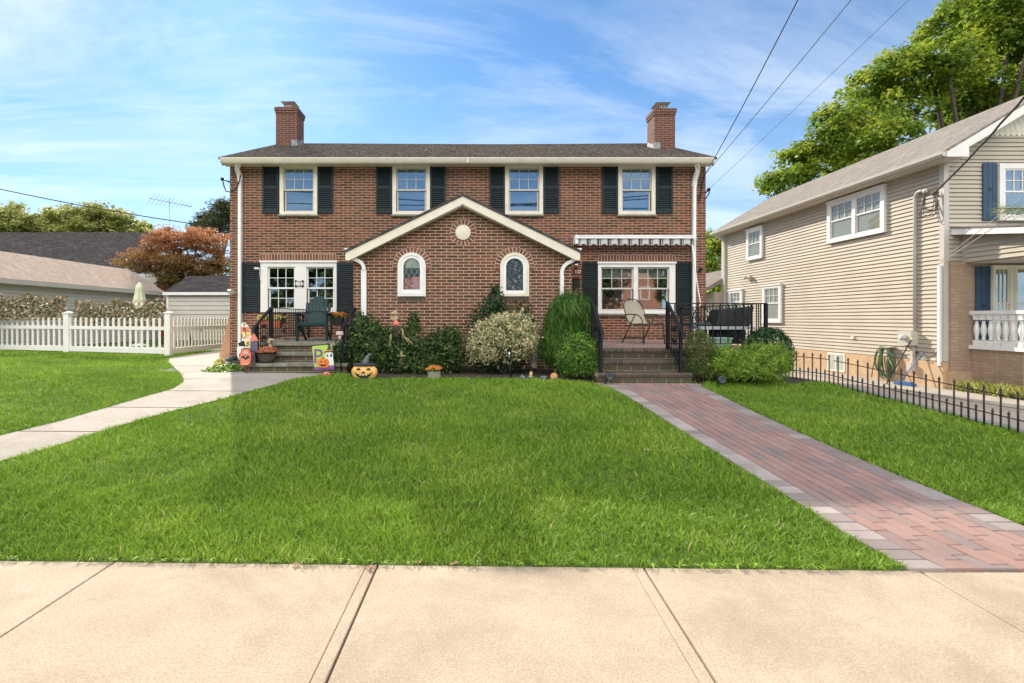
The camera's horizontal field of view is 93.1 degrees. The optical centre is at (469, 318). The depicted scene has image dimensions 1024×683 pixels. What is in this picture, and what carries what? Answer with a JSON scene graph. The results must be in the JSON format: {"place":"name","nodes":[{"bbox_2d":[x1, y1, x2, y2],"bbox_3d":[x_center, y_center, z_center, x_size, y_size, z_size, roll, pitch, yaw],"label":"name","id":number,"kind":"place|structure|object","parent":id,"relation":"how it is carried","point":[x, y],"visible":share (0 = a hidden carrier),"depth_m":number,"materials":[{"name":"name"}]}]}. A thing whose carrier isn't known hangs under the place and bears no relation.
{"place":"outdoors","nodes":[
{"label":"outdoors","id":0,"kind":"place"},
{"bbox_2d":[0,0,1014,275],"label":"sky","id":1,"kind":"structure","parent":0,"point":[122,103],"materials":[{"name":"blue"}]},
{"bbox_2d":[0,561,1023,682],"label":"sidewalk","id":2,"kind":"structure","parent":0,"point":[97,622],"depth_m":2.53,"materials":[{"name":"beige concrete"}]},
{"bbox_2d":[0,552,888,570],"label":"weeds","id":3,"kind":"object","parent":2,"relation":"on","point":[710,565],"visible":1,"depth_m":3.12,"materials":[{"name":"green plant"}]},
{"bbox_2d":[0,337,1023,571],"bbox_3d":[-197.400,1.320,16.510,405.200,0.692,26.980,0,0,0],"label":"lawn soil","id":4,"kind":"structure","parent":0,"point":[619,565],"depth_m":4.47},
{"bbox_2d":[0,311,228,355],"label":"picket fence","id":5,"kind":"object","parent":4,"relation":"on","point":[170,328],"visible":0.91,"depth_m":13.59,"materials":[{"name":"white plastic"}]},
{"bbox_2d":[0,292,67,320],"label":"hedge","id":6,"kind":"object","parent":5,"relation":"attached to","point":[15,306],"visible":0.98,"depth_m":14.09,"materials":[{"name":"plant"}]},
{"bbox_2d":[72,297,167,351],"bbox_3d":[-9.704,0.201,13.400,3.363,1.597,0.265,0,0,16],"label":"hedge","id":7,"kind":"object","parent":4,"relation":"on","point":[86,309],"visible":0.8,"depth_m":13.35,"materials":[{"name":"green plant"}]},
{"bbox_2d":[130,282,145,345],"bbox_3d":[-11.953,-0.154,17.500,0.632,2.308,0.641,0,0,0],"label":"patio umbrella","id":8,"kind":"object","parent":4,"relation":"on","point":[139,294],"visible":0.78,"depth_m":17.38,"materials":[{"name":"beige fabric"}]},
{"bbox_2d":[104,224,229,288],"bbox_3d":[-15.254,-1.935,25.623,6.977,6.272,4.294,0,0,0],"label":"japanese maple","id":9,"kind":"object","parent":4,"relation":"on","point":[180,267],"visible":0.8,"depth_m":24.98,"materials":[{"name":"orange plant"}]},
{"bbox_2d":[0,350,338,460],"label":"concrete walk","id":10,"kind":"structure","parent":4,"relation":"on","point":[197,385],"depth_m":6.72,"materials":[{"name":"beige concrete"}]},
{"bbox_2d":[54,373,235,431],"bbox_3d":[-4.588,1.139,7.939,2.195,0.326,4.814,0,0,-13],"label":"walk joint","id":11,"kind":"object","parent":10,"relation":"on","point":[142,407],"visible":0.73,"depth_m":6.45,"materials":[{"name":"grey concrete"}]},
{"bbox_2d":[213,358,226,364],"bbox_3d":[-5.370,0.932,10.404,0.271,0.176,0.274,0,0,-32],"label":"yellow plant","id":12,"kind":"object","parent":10,"relation":"on","point":[218,361],"visible":0.88,"depth_m":10.36,"materials":[{"name":"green plant"}]},
{"bbox_2d":[225,354,237,360],"bbox_3d":[-5.586,0.930,11.476,0.159,0.195,0.773,0,0,-5],"label":"drain elbow","id":13,"kind":"object","parent":10,"relation":"on","point":[234,357],"visible":0.54,"depth_m":11.29,"materials":[{"name":"plastic"}]},
{"bbox_2d":[249,334,258,372],"bbox_3d":[-3.949,0.633,8.873,0.170,0.733,0.034,0,0,0],"label":"house sign","id":14,"kind":"object","parent":10,"relation":"on","point":[253,340],"visible":0.9,"depth_m":8.86,"materials":[{"name":"purple wood"}]},
{"bbox_2d":[336,331,343,372],"bbox_3d":[-2.384,0.627,8.900,0.120,0.788,0.090,0,0,0],"label":"solar lamp","id":15,"kind":"object","parent":10,"relation":"on","point":[339,333],"visible":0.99,"depth_m":8.89,"materials":[{"name":"black metal"}]},
{"bbox_2d":[227,358,252,370],"bbox_3d":[-5.020,0.980,10.495,1.799,0.014,2.990,0,0,0],"label":"garden bed","id":16,"kind":"object","parent":4,"relation":"on","point":[236,361],"visible":0.13,"depth_m":11.02,"materials":[{"name":"soil"}]},
{"bbox_2d":[201,363,244,371],"bbox_3d":[-4.682,0.939,9.352,0.884,0.150,0.934,0,0,0],"label":"ivy patch","id":17,"kind":"object","parent":16,"relation":"on","point":[230,367],"visible":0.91,"depth_m":9.13,"materials":[{"name":"green plant"}]},
{"bbox_2d":[347,368,595,381],"bbox_3d":[-0.066,1.023,8.966,4.503,0.042,2.047,0,0,0],"label":"garden bed","id":18,"kind":"object","parent":4,"relation":"on","point":[536,373],"visible":0.42,"depth_m":8.84,"materials":[{"name":"soil"}]},
{"bbox_2d":[351,353,377,378],"bbox_3d":[-1.790,0.823,8.250,0.450,0.471,0.200,0,0,0],"label":"jack lantern","id":19,"kind":"object","parent":18,"relation":"on","point":[364,368],"visible":0.81,"depth_m":8.19,"materials":[{"name":"orange plastic"}]},
{"bbox_2d":[332,309,468,374],"bbox_3d":[-1.344,0.447,9.190,2.691,1.272,1.272,0,0,0],"label":"rose bush","id":20,"kind":"object","parent":18,"relation":"on","point":[365,338],"visible":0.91,"depth_m":8.96,"materials":[{"name":"green plant"}]},
{"bbox_2d":[389,310,412,373],"bbox_3d":[-1.246,0.475,8.830,0.460,1.251,0.193,0,0,0],"label":"scarecrow","id":21,"kind":"object","parent":18,"relation":"on","point":[395,317],"visible":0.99,"depth_m":8.79,"materials":[{"name":"beige plant"}]},
{"bbox_2d":[426,365,441,378],"bbox_3d":[-0.611,0.916,8.362,0.295,0.239,0.309,0,0,0],"label":"flower pot","id":22,"kind":"object","parent":18,"relation":"on","point":[434,371],"visible":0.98,"depth_m":8.27,"materials":[{"name":"grey ceramic"}]},
{"bbox_2d":[463,284,537,373],"bbox_3d":[0.625,0.193,9.328,1.488,1.778,1.158,0,0,0],"label":"dark shrub","id":23,"kind":"object","parent":18,"relation":"on","point":[492,306],"visible":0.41,"depth_m":9.38,"materials":[{"name":"green plant"}]},
{"bbox_2d":[465,308,544,374],"bbox_3d":[0.643,0.439,8.904,1.440,1.284,1.071,0,0,0],"label":"euonymus","id":24,"kind":"object","parent":18,"relation":"on","point":[498,332],"visible":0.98,"depth_m":8.69,"materials":[{"name":"green plant"}]},
{"bbox_2d":[507,348,511,378],"bbox_3d":[0.700,0.793,8.400,0.088,0.548,0.082,0,0,0],"label":"path light","id":25,"kind":"object","parent":18,"relation":"on","point":[509,360],"visible":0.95,"depth_m":8.39,"materials":[{"name":"black metal"}]},
{"bbox_2d":[531,354,536,367],"bbox_3d":[1.247,0.811,9.300,0.124,0.251,0.130,0,0,0],"label":"fluted pipe","id":26,"kind":"object","parent":18,"relation":"on","point":[534,365],"visible":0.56,"depth_m":9.25,"materials":[{"name":"grey metal"}]},
{"bbox_2d":[550,372,557,378],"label":"metal flower","id":27,"kind":"object","parent":18,"relation":"on","point":[553,375],"visible":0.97,"depth_m":8.16,"materials":[{"name":"orange paint"}]},
{"bbox_2d":[533,287,598,374],"bbox_3d":[1.818,0.226,8.981,1.317,1.804,1.139,0,0,0],"label":"yew shrub","id":28,"kind":"object","parent":18,"relation":"on","point":[569,313],"visible":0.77,"depth_m":8.72,"materials":[{"name":"green plant"}]},
{"bbox_2d":[551,330,605,379],"bbox_3d":[1.869,0.655,8.303,0.950,0.944,0.827,0,0,0],"label":"boxwood","id":29,"kind":"object","parent":18,"relation":"on","point":[581,345],"visible":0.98,"depth_m":8.12,"materials":[{"name":"green plant"}]},
{"bbox_2d":[716,375,726,385],"bbox_3d":[4.014,1.014,7.708,0.135,0.217,0.112,0,0,0],"label":"spot light","id":30,"kind":"object","parent":4,"relation":"on","point":[721,379],"visible":0.94,"depth_m":7.67,"materials":[{"name":"black metal"}]},
{"bbox_2d":[703,338,800,384],"bbox_3d":[4.632,0.714,7.984,1.608,0.832,1.062,0,0,0],"label":"golden cypress","id":31,"kind":"object","parent":4,"relation":"on","point":[763,359],"visible":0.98,"depth_m":7.81,"materials":[{"name":"green plant"}]},
{"bbox_2d":[692,376,818,383],"bbox_3d":[5.297,1.344,10.128,2.365,0.591,5.050,0,0,17],"label":"garden bed","id":32,"kind":"object","parent":4,"relation":"on","point":[792,380],"visible":0.17,"depth_m":8.34,"materials":[{"name":"soil"}]},
{"bbox_2d":[683,329,715,383],"bbox_3d":[3.814,0.652,8.051,0.523,0.954,0.461,0,0,0],"label":"boxwood","id":33,"kind":"object","parent":32,"relation":"on","point":[704,352],"visible":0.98,"depth_m":7.97,"materials":[{"name":"green plant"}]},
{"bbox_2d":[0,349,1023,570],"bbox_3d":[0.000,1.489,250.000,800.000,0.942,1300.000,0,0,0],"label":"ground","id":34,"kind":"structure","parent":0,"point":[905,417],"depth_m":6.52,"materials":[{"name":"plant"}]},
{"bbox_2d":[0,200,38,231],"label":"broadleaf tree","id":35,"kind":"object","parent":34,"relation":"on","point":[10,221],"visible":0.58,"depth_m":50.99,"materials":[{"name":"green plant"}]},
{"bbox_2d":[18,201,103,231],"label":"broadleaf tree","id":36,"kind":"object","parent":34,"relation":"on","point":[64,218],"visible":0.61,"depth_m":52.52,"materials":[{"name":"green plant"}]},
{"bbox_2d":[0,251,165,349],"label":"garage","id":37,"kind":"structure","parent":34,"relation":"on","point":[21,274],"depth_m":18.00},
{"bbox_2d":[0,193,191,286],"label":"dark roof house","id":38,"kind":"structure","parent":34,"relation":"on","point":[96,248],"depth_m":29.96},
{"bbox_2d":[73,200,138,231],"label":"broadleaf tree","id":39,"kind":"object","parent":34,"relation":"on","point":[113,221],"visible":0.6,"depth_m":54.75,"materials":[{"name":"green plant"}]},
{"bbox_2d":[117,218,156,231],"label":"broadleaf tree","id":40,"kind":"object","parent":34,"relation":"on","point":[144,226],"visible":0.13,"depth_m":57.64,"materials":[{"name":"green plant"}]},
{"bbox_2d":[154,278,184,336],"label":"tree","id":41,"kind":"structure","parent":34,"relation":"on","point":[161,297],"depth_m":26.00,"materials":[{"name":"grey"}]},
{"bbox_2d":[163,276,229,339],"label":"shed","id":42,"kind":"structure","parent":34,"relation":"on","point":[197,297],"depth_m":21.98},
{"bbox_2d":[185,195,229,275],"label":"spruce tree","id":43,"kind":"object","parent":34,"relation":"on","point":[212,216],"visible":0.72,"depth_m":41.59,"materials":[{"name":"green plant"}]},
{"bbox_2d":[237,322,252,358],"bbox_3d":[-4.143,0.585,8.958,0.311,1.030,0.044,0,0,0],"label":"trick or treat sign","id":44,"kind":"object","parent":34,"relation":"on","point":[246,333],"visible":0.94,"depth_m":8.94,"materials":[{"name":"wood"}]},
{"bbox_2d":[239,348,252,372],"bbox_3d":[-4.062,0.814,8.788,0.246,0.571,0.044,0,0,0],"label":"monster sign","id":45,"kind":"object","parent":34,"relation":"on","point":[245,357],"visible":0.99,"depth_m":8.77,"materials":[{"name":"orange wood"}]},
{"bbox_2d":[310,343,334,369],"bbox_3d":[-2.609,0.764,8.595,0.444,0.672,0.040,0,0,0],"label":"garden flag","id":46,"kind":"object","parent":34,"relation":"on","point":[323,356],"visible":0.99,"depth_m":8.59,"materials":[{"name":"multicoloured fabric"}]},
{"bbox_2d":[218,101,767,383],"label":"brick house","id":47,"kind":"structure","parent":34,"relation":"on","point":[434,235],"depth_m":11.97,"materials":[{"name":"brick"}]},
{"bbox_2d":[0,189,229,228],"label":"overhead cable","id":48,"kind":"object","parent":47,"relation":"attached to","point":[114,211],"visible":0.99,"depth_m":12.99,"materials":[{"name":"black rubber"}]},
{"bbox_2d":[219,315,229,356],"bbox_3d":[-6.164,0.325,12.265,0.400,1.450,0.030,0,0,0],"label":"buttress","id":49,"kind":"object","parent":47,"relation":"attached to","point":[225,350],"visible":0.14,"depth_m":12.25,"materials":[{"name":"brick"}]},
{"bbox_2d":[253,338,279,362],"bbox_3d":[-3.793,0.594,9.049,0.443,0.465,0.443,0,0,0],"label":"barrel planter","id":50,"kind":"object","parent":47,"relation":"on","point":[266,354],"visible":0.94,"depth_m":8.93,"materials":[{"name":"brown wood"}]},
{"bbox_2d":[257,315,285,327],"bbox_3d":[-4.356,0.058,10.602,0.620,0.291,0.388,0,0,0],"label":"flower box","id":51,"kind":"object","parent":47,"relation":"on","point":[259,317],"visible":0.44,"depth_m":10.53,"materials":[{"name":"ceramic"}]},
{"bbox_2d":[278,166,318,216],"bbox_3d":[-4.234,-3.185,12.075,0.992,1.301,0.271,0,0,0],"label":"window","id":52,"kind":"structure","parent":47,"relation":"in","point":[298,184],"depth_m":12.09,"materials":[{"name":"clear glass"}]},
{"bbox_2d":[259,260,337,311],"bbox_3d":[-4.231,-0.799,12.274,1.922,1.275,0.668,0,0,0],"label":"window","id":53,"kind":"structure","parent":47,"relation":"in","point":[278,289],"depth_m":12.02,"materials":[{"name":"white paint"}]},
{"bbox_2d":[292,295,333,340],"bbox_3d":[-3.357,-0.028,10.533,0.780,1.004,0.882,0,0,-7],"label":"adirondack chair","id":54,"kind":"object","parent":47,"relation":"on","point":[315,311],"visible":0.94,"depth_m":10.75,"materials":[{"name":"green plastic"}]},
{"bbox_2d":[328,312,345,324],"bbox_3d":[-2.904,-0.011,10.569,0.399,0.297,0.428,0,0,0],"label":"flower box","id":55,"kind":"object","parent":47,"relation":"on","point":[337,320],"visible":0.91,"depth_m":10.51,"materials":[{"name":"orange plant"}]},
{"bbox_2d":[391,166,429,216],"bbox_3d":[-1.440,-3.185,12.075,0.992,1.301,0.271,0,0,0],"label":"window","id":56,"kind":"structure","parent":47,"relation":"in","point":[410,184],"depth_m":12.09,"materials":[{"name":"white glass"}]},
{"bbox_2d":[397,252,425,295],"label":"window","id":57,"kind":"structure","parent":47,"relation":"in","point":[411,268],"depth_m":9.96,"materials":[{"name":"white paint"}]},
{"bbox_2d":[500,252,528,295],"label":"window","id":58,"kind":"structure","parent":47,"relation":"in","point":[514,267],"depth_m":9.96,"materials":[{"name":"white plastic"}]},
{"bbox_2d":[505,166,544,216],"bbox_3d":[1.356,-3.185,12.075,1.002,1.301,0.271,0,0,0],"label":"window","id":59,"kind":"structure","parent":47,"relation":"in","point":[523,184],"depth_m":12.09,"materials":[{"name":"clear glass"}]},
{"bbox_2d":[617,166,656,216],"bbox_3d":[4.150,-3.185,12.075,0.982,1.301,0.271,0,0,0],"label":"window","id":60,"kind":"structure","parent":47,"relation":"in","point":[636,184],"depth_m":12.09,"materials":[{"name":"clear glass"}]},
{"bbox_2d":[597,262,676,314],"bbox_3d":[4.147,-0.744,12.274,1.974,1.329,0.668,0,0,0],"label":"window","id":61,"kind":"structure","parent":47,"relation":"in","point":[652,284],"depth_m":12.09,"materials":[{"name":"white paint"}]},
{"bbox_2d":[622,299,664,343],"bbox_3d":[3.665,0.047,10.228,0.564,0.968,0.743,0,0,-20],"label":"patio chair","id":62,"kind":"object","parent":47,"relation":"on","point":[634,314],"visible":1,"depth_m":10.45,"materials":[{"name":"fabric"}]},
{"bbox_2d":[680,307,711,342],"bbox_3d":[4.471,0.153,9.550,0.410,0.741,0.522,0,0,0],"label":"wrought chair","id":63,"kind":"object","parent":47,"relation":"on","point":[699,323],"visible":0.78,"depth_m":9.30,"materials":[{"name":"black metal"}]},
{"bbox_2d":[687,307,754,342],"bbox_3d":[4.912,0.149,9.410,1.080,0.761,0.580,0,0,0],"label":"barbecue grill","id":64,"kind":"object","parent":47,"relation":"on","point":[724,323],"visible":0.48,"depth_m":9.23,"materials":[{"name":"black metal"}]},
{"bbox_2d":[710,337,732,346],"bbox_3d":[4.670,0.437,8.975,0.312,0.174,0.270,0,0,0],"label":"storage bin","id":65,"kind":"object","parent":47,"relation":"on","point":[723,339],"visible":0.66,"depth_m":8.85,"materials":[{"name":"green plastic"}]},
{"bbox_2d":[705,0,797,173],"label":"overhead cable","id":66,"kind":"object","parent":47,"relation":"attached to","point":[756,79],"visible":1,"depth_m":8.21,"materials":[{"name":"black rubber"}]},
{"bbox_2d":[707,0,850,171],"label":"overhead cable","id":67,"kind":"object","parent":47,"relation":"attached to","point":[785,79],"visible":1,"depth_m":8.42,"materials":[{"name":"black rubber"}]},
{"bbox_2d":[709,5,902,188],"bbox_3d":[6.294,-4.758,6.505,0.007,3.144,10.919,0,0,-4],"label":"overhead cable","id":68,"kind":"object","parent":47,"relation":"attached to","point":[817,87],"visible":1,"depth_m":8.45,"materials":[{"name":"black rubber"}]},
{"bbox_2d":[706,227,721,292],"bbox_3d":[16.933,-2.444,34.087,3.228,8.090,5.041,0,0,-18],"label":"tree","id":69,"kind":"object","parent":34,"relation":"on","point":[713,248],"visible":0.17,"depth_m":33.35,"materials":[{"name":"green plant"}]},
{"bbox_2d":[740,326,798,380],"bbox_3d":[5.200,0.653,8.453,0.903,1.047,0.861,0,0,0],"label":"holly","id":70,"kind":"object","parent":34,"relation":"on","point":[770,334],"visible":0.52,"depth_m":8.29,"materials":[{"name":"green plant"}]},
{"bbox_2d":[706,95,1023,392],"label":"sided house","id":71,"kind":"structure","parent":34,"relation":"on","point":[844,264],"depth_m":12.36,"materials":[{"name":"beige plastic"}]},
{"bbox_2d":[727,289,743,307],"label":"window","id":72,"kind":"structure","parent":71,"relation":"in","point":[736,295],"depth_m":20.01,"materials":[{"name":"white plastic"}]},
{"bbox_2d":[745,225,763,260],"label":"window","id":73,"kind":"structure","parent":71,"relation":"in","point":[754,236],"depth_m":18.68,"materials":[{"name":"white plastic"}]},
{"bbox_2d":[761,283,782,322],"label":"window","id":74,"kind":"structure","parent":71,"relation":"in","point":[772,294],"depth_m":17.54,"materials":[{"name":"white plastic"}]},
{"bbox_2d":[827,352,844,371],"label":"window","id":75,"kind":"structure","parent":71,"relation":"in","point":[833,356],"depth_m":14.54,"materials":[{"name":"white plastic"}]},
{"bbox_2d":[825,184,886,243],"bbox_3d":[11.037,-2.940,13.860,0.125,1.280,2.095,0,0,0],"label":"window","id":76,"kind":"structure","parent":71,"relation":"in","point":[862,213],"depth_m":13.73,"materials":[{"name":"white plastic"}]},
{"bbox_2d":[871,344,895,381],"bbox_3d":[10.969,1.154,12.742,0.202,0.946,0.739,0,0,0],"label":"garden hose","id":77,"kind":"object","parent":71,"relation":"hanging from","point":[887,348],"visible":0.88,"depth_m":12.70,"materials":[{"name":"green rubber"}]},
{"bbox_2d":[931,96,1023,194],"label":"overhead cable","id":78,"kind":"object","parent":71,"relation":"attached to","point":[983,142],"visible":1,"depth_m":9.41,"materials":[{"name":"rubber"}]},
{"bbox_2d":[941,207,1022,262],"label":"overhead cable","id":79,"kind":"object","parent":71,"relation":"attached to","point":[978,237],"visible":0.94,"depth_m":10.28,"materials":[{"name":"black rubber"}]},
{"bbox_2d":[941,196,1023,260],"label":"overhead cable","id":80,"kind":"object","parent":71,"relation":"attached to","point":[980,229],"visible":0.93,"depth_m":10.27,"materials":[{"name":"black rubber"}]},
{"bbox_2d":[990,265,1014,341],"bbox_3d":[12.282,-0.315,11.150,0.488,1.830,0.101,0,0,0],"label":"window","id":81,"kind":"structure","parent":71,"relation":"in","point":[1002,276],"depth_m":11.13,"materials":[{"name":"white glass"}]},
{"bbox_2d":[987,200,1023,221],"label":"flowers","id":82,"kind":"object","parent":71,"relation":"attached to","point":[1007,210],"visible":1,"depth_m":8.59,"materials":[{"name":"green plant"}]},
{"bbox_2d":[997,163,1023,220],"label":"window","id":83,"kind":"structure","parent":71,"relation":"in","point":[1010,176],"depth_m":11.24,"materials":[{"name":"white paint"}]},
{"bbox_2d":[1014,265,1023,341],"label":"window","id":84,"kind":"structure","parent":71,"relation":"in","point":[1019,269],"depth_m":11.14,"materials":[{"name":"white glass"}]},
{"bbox_2d":[748,0,1023,197],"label":"maple tree","id":85,"kind":"object","parent":34,"relation":"on","point":[984,39],"visible":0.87,"depth_m":26.96,"materials":[{"name":"green plant"}]},
{"bbox_2d":[780,375,1023,432],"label":"curb","id":86,"kind":"structure","parent":34,"relation":"on","point":[944,411],"depth_m":6.63,"materials":[{"name":"stone"}]},
{"bbox_2d":[785,352,1023,434],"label":"iron fence","id":87,"kind":"object","parent":34,"relation":"on","point":[961,406],"visible":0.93,"depth_m":6.69,"materials":[{"name":"black metal"}]},
{"bbox_2d":[952,379,1023,399],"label":"lilyturf","id":88,"kind":"object","parent":34,"relation":"on","point":[1008,390],"visible":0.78,"depth_m":10.30,"materials":[{"name":"green plant"}]},
{"bbox_2d":[593,383,1023,571],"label":"brick path","id":89,"kind":"structure","parent":0,"point":[918,527],"depth_m":4.16,"materials":[{"name":"red brick"}]},
{"bbox_2d":[605,372,613,382],"bbox_3d":[2.256,0.983,7.808,0.135,0.229,0.112,0,0,0],"label":"spot light","id":90,"kind":"object","parent":89,"relation":"on","point":[609,376],"visible":0.95,"depth_m":7.77,"materials":[{"name":"black metal"}]},
{"bbox_2d":[784,372,1023,428],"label":"driveway","id":91,"kind":"structure","parent":0,"point":[1005,410],"depth_m":9.26,"materials":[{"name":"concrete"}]},
{"bbox_2d":[793,367,1023,408],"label":"house apron","id":92,"kind":"object","parent":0,"point":[1006,402],"visible":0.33,"depth_m":10.71,"materials":[{"name":"grey concrete"}]},
{"bbox_2d":[886,338,912,383],"bbox_3d":[10.627,1.053,11.944,0.588,1.166,0.044,0,0,10],"label":"pole broom","id":93,"kind":"object","parent":92,"relation":"on","point":[911,339],"visible":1,"depth_m":11.93,"materials":[{"name":"yellow wood"}]},
{"bbox_2d":[894,351,923,385],"bbox_3d":[10.825,1.202,11.872,0.413,0.856,0.450,0,0,-9],"label":"push broom","id":94,"kind":"object","parent":92,"relation":"on","point":[905,383],"visible":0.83,"depth_m":11.83,"materials":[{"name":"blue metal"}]}
]}

